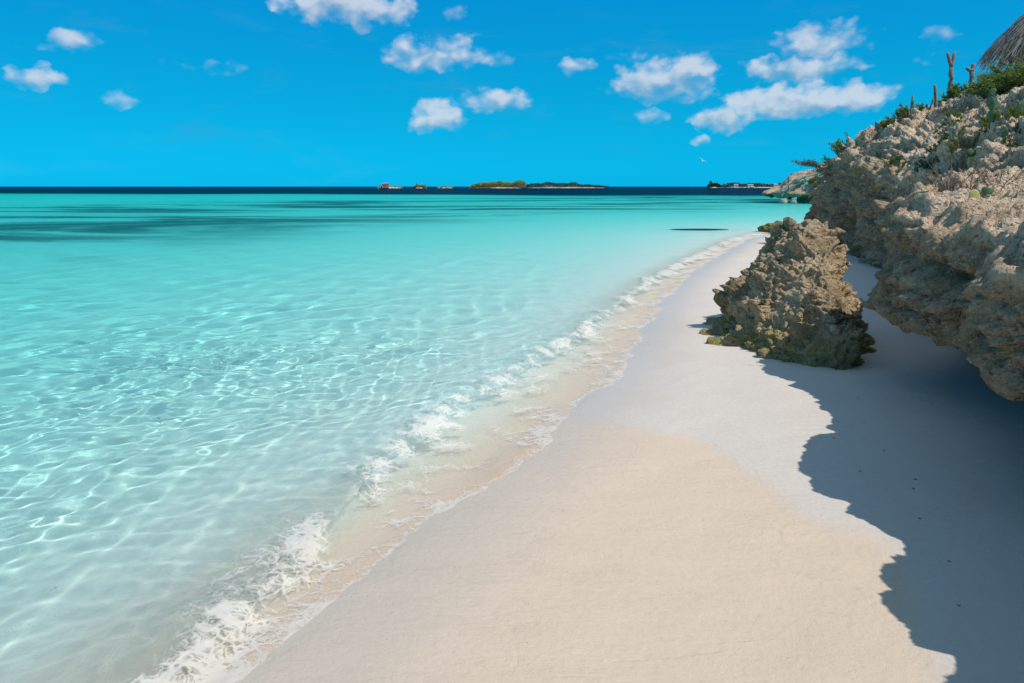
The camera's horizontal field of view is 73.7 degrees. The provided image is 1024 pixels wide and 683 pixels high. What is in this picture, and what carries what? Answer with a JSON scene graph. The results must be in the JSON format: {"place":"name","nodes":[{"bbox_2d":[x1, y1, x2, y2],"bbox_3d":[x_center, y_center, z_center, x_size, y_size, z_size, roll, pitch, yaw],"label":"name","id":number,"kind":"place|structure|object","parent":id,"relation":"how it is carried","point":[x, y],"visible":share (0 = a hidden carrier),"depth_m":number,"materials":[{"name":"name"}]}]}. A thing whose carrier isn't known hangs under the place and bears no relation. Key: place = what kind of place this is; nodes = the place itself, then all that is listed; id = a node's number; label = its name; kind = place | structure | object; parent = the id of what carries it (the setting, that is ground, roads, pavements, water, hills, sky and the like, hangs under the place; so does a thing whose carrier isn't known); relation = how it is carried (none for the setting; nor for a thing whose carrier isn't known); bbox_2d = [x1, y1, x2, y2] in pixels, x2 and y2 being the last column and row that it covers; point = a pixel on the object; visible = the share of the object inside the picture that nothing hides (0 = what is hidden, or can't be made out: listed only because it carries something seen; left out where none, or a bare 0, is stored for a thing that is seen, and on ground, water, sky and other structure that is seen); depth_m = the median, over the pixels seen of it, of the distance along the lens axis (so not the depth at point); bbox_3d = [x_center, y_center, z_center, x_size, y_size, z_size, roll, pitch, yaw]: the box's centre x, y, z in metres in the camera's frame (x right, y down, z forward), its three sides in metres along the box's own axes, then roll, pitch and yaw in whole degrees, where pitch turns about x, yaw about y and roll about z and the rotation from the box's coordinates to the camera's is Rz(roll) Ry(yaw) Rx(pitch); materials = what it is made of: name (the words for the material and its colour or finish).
{"place":"outdoors","nodes":[
{"label":"outdoors","id":0,"kind":"place"},
{"bbox_2d":[0,187,811,682],"bbox_3d":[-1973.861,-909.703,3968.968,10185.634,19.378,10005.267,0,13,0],"label":"sea","id":1,"kind":"structure","parent":0,"point":[218,405],"depth_m":7.14,"materials":[{"name":"teal liquid"}]},
{"bbox_2d":[377,185,403,187],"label":"island","id":2,"kind":"structure","parent":1,"relation":"in","point":[379,186],"depth_m":645.14,"materials":[{"name":"beige stone"}]},
{"bbox_2d":[382,183,388,187],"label":"beach hut","id":3,"kind":"object","parent":2,"relation":"on","point":[385,185],"visible":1,"depth_m":641.42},
{"bbox_2d":[412,183,426,187],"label":"island","id":4,"kind":"structure","parent":1,"relation":"in","point":[419,186],"depth_m":649.78,"materials":[{"name":"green plant"}]},
{"bbox_2d":[469,180,525,187],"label":"island","id":5,"kind":"structure","parent":1,"relation":"in","point":[513,184],"depth_m":690.31,"materials":[{"name":"green plant"}]},
{"bbox_2d":[525,182,608,187],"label":"island","id":6,"kind":"structure","parent":1,"relation":"in","point":[558,185],"depth_m":741.62,"materials":[{"name":"green plant"}]},
{"bbox_2d":[707,180,720,187],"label":"island","id":7,"kind":"structure","parent":1,"relation":"in","point":[716,185],"depth_m":890.18,"materials":[{"name":"green plant"}]},
{"bbox_2d":[720,182,782,187],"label":"island","id":8,"kind":"structure","parent":1,"relation":"in","point":[743,185],"depth_m":890.02,"materials":[{"name":"green plant"}]},
{"bbox_2d":[779,199,787,203],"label":"fallen rock","id":9,"kind":"object","parent":1,"relation":"in","point":[783,201],"visible":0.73,"depth_m":69.13,"materials":[{"name":"beige stone"}]},
{"bbox_2d":[0,0,1023,186],"label":"sky","id":10,"kind":"structure","parent":0,"point":[94,93],"materials":[{"name":"blue"}]},
{"bbox_2d":[171,233,1023,682],"bbox_3d":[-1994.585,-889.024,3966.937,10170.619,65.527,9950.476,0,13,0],"label":"sand","id":11,"kind":"structure","parent":0,"point":[679,501],"depth_m":3.41,"materials":[{"name":"beige sand"}]},
{"bbox_2d":[170,232,769,682],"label":"foam","id":12,"kind":"object","parent":11,"relation":"on","point":[218,672],"visible":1,"depth_m":3.16,"materials":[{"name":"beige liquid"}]},
{"bbox_2d":[757,220,782,233],"bbox_3d":[10.380,-4.294,26.172,1.750,0.689,1.480,0,13,0],"label":"mossy rock","id":13,"kind":"object","parent":11,"relation":"on","point":[767,227],"visible":0.25,"depth_m":25.99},
{"bbox_2d":[699,217,875,369],"bbox_3d":[3.015,-0.510,7.448,1.829,1.626,3.201,0,13,0],"label":"boulder","id":14,"kind":"object","parent":11,"relation":"on","point":[788,295],"visible":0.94,"depth_m":7.11,"materials":[{"name":"beige stone"}]},
{"bbox_2d":[761,163,823,202],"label":"rocky headland","id":15,"kind":"structure","parent":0,"point":[800,192],"depth_m":72.78,"materials":[{"name":"beige stone"}]},
{"bbox_2d":[781,171,821,195],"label":"handrail","id":16,"kind":"object","parent":15,"relation":"on","point":[804,181],"visible":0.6,"depth_m":70.64,"materials":[{"name":"brown paint"}]},
{"bbox_2d":[790,158,823,172],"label":"windswept tree","id":17,"kind":"object","parent":15,"relation":"on","point":[810,164],"visible":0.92,"depth_m":69.61,"materials":[{"name":"green plant"}]},
{"bbox_2d":[808,177,818,182],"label":"headland bush","id":18,"kind":"object","parent":15,"relation":"on","point":[813,179],"visible":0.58,"depth_m":69.36,"materials":[{"name":"green plant"}]},
{"bbox_2d":[804,83,1023,400],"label":"limestone cliff","id":19,"kind":"structure","parent":0,"point":[950,272],"depth_m":5.37,"materials":[{"name":"beige stone"}]},
{"bbox_2d":[821,131,847,165],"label":"shrub","id":20,"kind":"object","parent":19,"relation":"on","point":[838,145],"visible":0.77,"depth_m":19.01,"materials":[{"name":"green plant"}]},
{"bbox_2d":[881,151,907,174],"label":"shrub","id":21,"kind":"object","parent":19,"relation":"on","point":[893,160],"visible":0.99,"depth_m":13.76,"materials":[{"name":"green plant"}]},
{"bbox_2d":[878,100,923,128],"bbox_3d":[9.417,-5.487,16.546,1.008,0.703,0.766,0,13,0],"label":"shrub","id":22,"kind":"object","parent":19,"relation":"on","point":[900,112],"visible":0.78,"depth_m":16.48,"materials":[{"name":"green plant"}]},
{"bbox_2d":[914,135,953,171],"bbox_3d":[7.173,-3.183,11.644,0.559,0.656,0.677,4,13,17],"label":"shrub","id":23,"kind":"object","parent":19,"relation":"on","point":[922,162],"visible":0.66,"depth_m":11.65,"materials":[{"name":"green plant"}]},
{"bbox_2d":[933,85,937,107],"bbox_3d":[10.452,-5.943,16.816,0.226,0.728,0.115,0,13,0],"label":"dead trunk","id":24,"kind":"object","parent":19,"relation":"on","point":[935,97],"visible":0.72,"depth_m":16.79,"materials":[{"name":"grey wood"}]},
{"bbox_2d":[923,160,952,184],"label":"dry bush","id":25,"kind":"object","parent":19,"relation":"on","point":[935,176],"visible":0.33,"depth_m":10.43,"materials":[{"name":"brown plant"}]},
{"bbox_2d":[916,145,981,191],"bbox_3d":[3.425,-1.348,5.393,0.490,0.415,0.304,0,13,0],"label":"dry bush","id":26,"kind":"object","parent":19,"relation":"on","point":[948,178],"visible":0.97,"depth_m":5.39,"materials":[{"name":"brown plant"}]},
{"bbox_2d":[946,52,955,96],"bbox_3d":[10.352,-6.274,16.163,0.270,1.105,0.130,0,13,0],"label":"dead trunk","id":27,"kind":"object","parent":19,"relation":"on","point":[950,72],"visible":0.84,"depth_m":16.10,"materials":[{"name":"grey wood"}]},
{"bbox_2d":[934,110,973,136],"bbox_3d":[9.212,-4.550,14.298,0.722,0.669,0.657,0,13,0],"label":"shrub","id":28,"kind":"object","parent":19,"relation":"on","point":[949,113],"visible":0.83,"depth_m":14.32,"materials":[{"name":"green plant"}]},
{"bbox_2d":[938,80,971,106],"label":"shrub","id":29,"kind":"object","parent":19,"relation":"on","point":[954,90],"visible":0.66,"depth_m":16.00,"materials":[{"name":"green plant"}]},
{"bbox_2d":[929,124,987,174],"bbox_3d":[7.056,-2.979,10.836,0.651,0.955,0.778,0,13,0],"label":"shrub","id":30,"kind":"object","parent":19,"relation":"on","point":[952,144],"visible":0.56,"depth_m":10.83,"materials":[{"name":"green plant"}]},
{"bbox_2d":[952,135,975,169],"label":"dry bush","id":31,"kind":"object","parent":19,"relation":"on","point":[961,164],"visible":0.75,"depth_m":10.63,"materials":[{"name":"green plant"}]},
{"bbox_2d":[966,63,974,83],"bbox_3d":[10.868,-6.156,16.194,0.295,0.816,0.139,0,13,0],"label":"dead trunk","id":32,"kind":"object","parent":19,"relation":"on","point":[971,71],"visible":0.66,"depth_m":16.11,"materials":[{"name":"grey wood"}]},
{"bbox_2d":[966,149,975,164],"bbox_3d":[6.977,-2.782,10.345,0.210,0.277,0.054,0,13,0],"label":"prickly pear","id":33,"kind":"object","parent":19,"relation":"on","point":[971,153],"visible":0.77,"depth_m":10.33,"materials":[{"name":"green plant"}]},
{"bbox_2d":[954,159,991,189],"bbox_3d":[3.613,-1.288,5.357,0.264,0.315,0.203,11,17,41],"label":"dry bush","id":34,"kind":"object","parent":19,"relation":"on","point":[957,180],"visible":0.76,"depth_m":5.31,"materials":[{"name":"brown plant"}]},
{"bbox_2d":[969,189,979,198],"bbox_3d":[3.451,-1.069,5.097,0.081,0.130,0.017,3,13,12],"label":"prickly pear","id":35,"kind":"object","parent":19,"relation":"on","point":[974,193],"visible":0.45,"depth_m":5.09,"materials":[{"name":"green plant"}]},
{"bbox_2d":[981,186,993,197],"bbox_3d":[3.639,-1.121,5.232,0.093,0.135,0.019,1,13,5],"label":"prickly pear","id":36,"kind":"object","parent":19,"relation":"on","point":[986,191],"visible":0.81,"depth_m":5.22,"materials":[{"name":"green plant"}]},
{"bbox_2d":[961,54,1023,97],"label":"windswept shrub","id":37,"kind":"object","parent":19,"relation":"on","point":[1002,81],"visible":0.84,"depth_m":14.81,"materials":[{"name":"green plant"}]},
{"bbox_2d":[986,88,1000,123],"bbox_3d":[7.244,-3.543,10.277,0.198,0.519,0.066,5,14,20],"label":"prickly pear","id":38,"kind":"object","parent":19,"relation":"on","point":[992,105],"visible":1,"depth_m":10.27,"materials":[{"name":"green plant"}]},
{"bbox_2d":[973,164,1018,185],"bbox_3d":[3.740,-1.278,5.283,0.243,0.252,0.325,0,13,0],"label":"dry bush","id":39,"kind":"object","parent":19,"relation":"on","point":[986,183],"visible":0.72,"depth_m":5.30,"materials":[{"name":"brown plant"}]},
{"bbox_2d":[975,13,1023,73],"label":"thatched umbrella","id":40,"kind":"object","parent":19,"relation":"on","point":[1012,44],"visible":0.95,"depth_m":17.96,"materials":[{"name":"brown plant"}]},
{"bbox_2d":[977,103,1023,127],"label":"shrub","id":41,"kind":"object","parent":19,"relation":"on","point":[1015,113],"visible":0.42,"depth_m":10.33,"materials":[{"name":"green plant"}]},
{"bbox_2d":[985,114,1021,147],"bbox_3d":[7.162,-2.973,9.719,0.673,0.699,0.646,0,13,0],"label":"shrub","id":42,"kind":"object","parent":19,"relation":"on","point":[1009,140],"visible":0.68,"depth_m":9.69,"materials":[{"name":"green plant"}]}
]}

